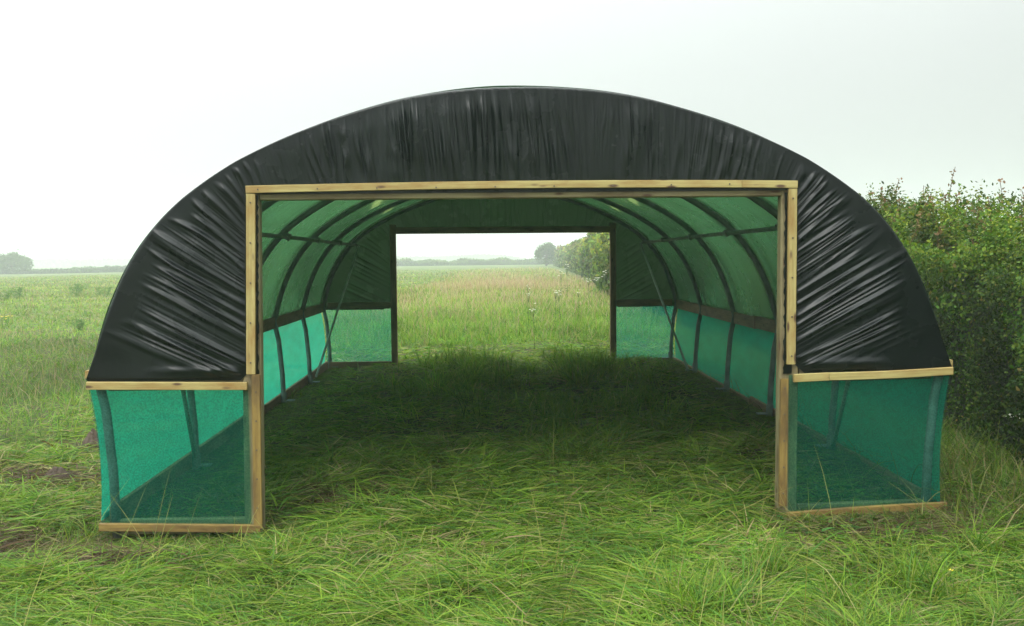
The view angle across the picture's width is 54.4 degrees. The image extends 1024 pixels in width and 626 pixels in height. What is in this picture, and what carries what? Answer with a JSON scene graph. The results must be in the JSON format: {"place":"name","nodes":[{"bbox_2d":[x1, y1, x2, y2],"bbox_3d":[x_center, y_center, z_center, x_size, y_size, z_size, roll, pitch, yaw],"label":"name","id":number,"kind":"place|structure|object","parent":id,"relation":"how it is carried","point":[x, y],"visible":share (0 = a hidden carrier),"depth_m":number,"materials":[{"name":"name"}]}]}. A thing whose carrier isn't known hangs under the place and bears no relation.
{"place":"outdoors","nodes":[
{"label":"outdoors","id":0,"kind":"place"},
{"bbox_2d":[0,264,1023,625],"bbox_3d":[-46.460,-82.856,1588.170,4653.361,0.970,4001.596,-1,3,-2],"label":"ground","id":1,"kind":"structure","parent":0,"point":[354,378],"depth_m":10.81,"materials":[{"name":"green plant"}]},
{"bbox_2d":[0,316,12,329],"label":"plant","id":2,"kind":"object","parent":1,"relation":"on","point":[6,321],"visible":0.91,"depth_m":26.01,"materials":[{"name":"green plant"}]},
{"bbox_2d":[0,290,14,300],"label":"dock plant","id":3,"kind":"object","parent":1,"relation":"on","point":[7,295],"visible":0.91,"depth_m":44.72,"materials":[{"name":"green plant"}]},
{"bbox_2d":[8,287,25,298],"bbox_3d":[-23.683,-0.958,47.651,0.894,0.612,0.614,-1,3,-2],"label":"dock plant","id":4,"kind":"object","parent":1,"relation":"on","point":[19,289],"visible":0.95,"depth_m":47.66,"materials":[{"name":"green plant"}]},
{"bbox_2d":[0,249,33,272],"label":"tree","id":5,"kind":"object","parent":1,"relation":"on","point":[11,260],"visible":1,"depth_m":240.94,"materials":[{"name":"green plant"}]},
{"bbox_2d":[41,466,72,481],"bbox_3d":[-3.688,1.295,8.068,0.261,0.121,0.226,-2,4,-30],"label":"soil clod","id":6,"kind":"object","parent":1,"relation":"on","point":[57,470],"visible":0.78,"depth_m":8.03,"materials":[{"name":"soil"}]},
{"bbox_2d":[0,265,126,273],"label":"boundary hedge","id":7,"kind":"object","parent":1,"relation":"on","point":[104,269],"visible":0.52,"depth_m":246.19,"materials":[{"name":"green plant"}]},
{"bbox_2d":[66,319,86,330],"bbox_3d":[-10.874,0.310,24.928,0.531,0.337,0.207,0,3,5],"label":"dock plant","id":8,"kind":"object","parent":1,"relation":"on","point":[80,327],"visible":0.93,"depth_m":24.91,"materials":[{"name":"green plant"}]},
{"bbox_2d":[69,287,85,295],"bbox_3d":[-22.070,-1.087,50.419,0.868,0.528,0.567,1,3,28],"label":"dock plant","id":9,"kind":"object","parent":1,"relation":"on","point":[75,293],"visible":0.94,"depth_m":50.38,"materials":[{"name":"green plant"}]},
{"bbox_2d":[74,284,86,292],"bbox_3d":[-23.978,-1.359,55.443,1.014,0.566,0.639,-1,3,-2],"label":"dock plant","id":10,"kind":"object","parent":1,"relation":"on","point":[80,288],"visible":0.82,"depth_m":55.36,"materials":[{"name":"green plant"}]},
{"bbox_2d":[81,428,99,447],"bbox_3d":[-3.927,1.170,9.358,0.250,0.191,0.189,-1,3,-2],"label":"soil clod","id":11,"kind":"object","parent":1,"relation":"on","point":[91,437],"visible":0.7,"depth_m":9.32,"materials":[{"name":"soil"}]},
{"bbox_2d":[96,286,112,296],"bbox_3d":[-20.399,-1.072,49.785,1.130,0.523,0.431,-1,3,-14],"label":"dock plant","id":12,"kind":"object","parent":1,"relation":"on","point":[110,289],"visible":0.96,"depth_m":49.77,"materials":[{"name":"green plant"}]},
{"bbox_2d":[29,253,530,266],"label":"distant woodland","id":13,"kind":"object","parent":1,"relation":"on","point":[67,262],"visible":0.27,"depth_m":788.78,"materials":[{"name":"green plant"}]},
{"bbox_2d":[0,266,676,460],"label":"meadow grass","id":14,"kind":"structure","parent":1,"relation":"on","point":[488,307],"depth_m":24.99,"materials":[{"name":"green plant"}]},
{"bbox_2d":[396,257,551,265],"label":"boundary hedge","id":15,"kind":"object","parent":1,"relation":"on","point":[462,261],"visible":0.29,"depth_m":296.68,"materials":[{"name":"green plant"}]},
{"bbox_2d":[85,85,952,538],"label":"polytunnel","id":16,"kind":"structure","parent":1,"relation":"on","point":[783,279],"depth_m":6.54,"materials":[{"name":"plastic"}]},
{"bbox_2d":[528,307,539,348],"bbox_3d":[0.404,0.251,17.781,0.246,0.870,0.219,-1,3,-2],"label":"cow parsley","id":17,"kind":"object","parent":1,"relation":"on","point":[533,321],"visible":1,"depth_m":17.74,"materials":[{"name":"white plant"}]},
{"bbox_2d":[533,241,555,265],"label":"tree","id":18,"kind":"object","parent":1,"relation":"on","point":[546,249],"visible":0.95,"depth_m":237.42,"materials":[{"name":"green plant"}]},
{"bbox_2d":[553,233,667,317],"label":"field hedge","id":19,"kind":"object","parent":1,"relation":"on","point":[588,256],"visible":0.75,"depth_m":72.03,"materials":[{"name":"green plant"}]},
{"bbox_2d":[666,169,1023,464],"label":"hawthorn hedge","id":20,"kind":"object","parent":1,"relation":"on","point":[974,284],"visible":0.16,"depth_m":8.37,"materials":[{"name":"green plant"}]},
{"bbox_2d":[0,0,1023,259],"label":"sky","id":21,"kind":"structure","parent":0,"point":[112,112],"materials":[{"name":"white"}]}
]}

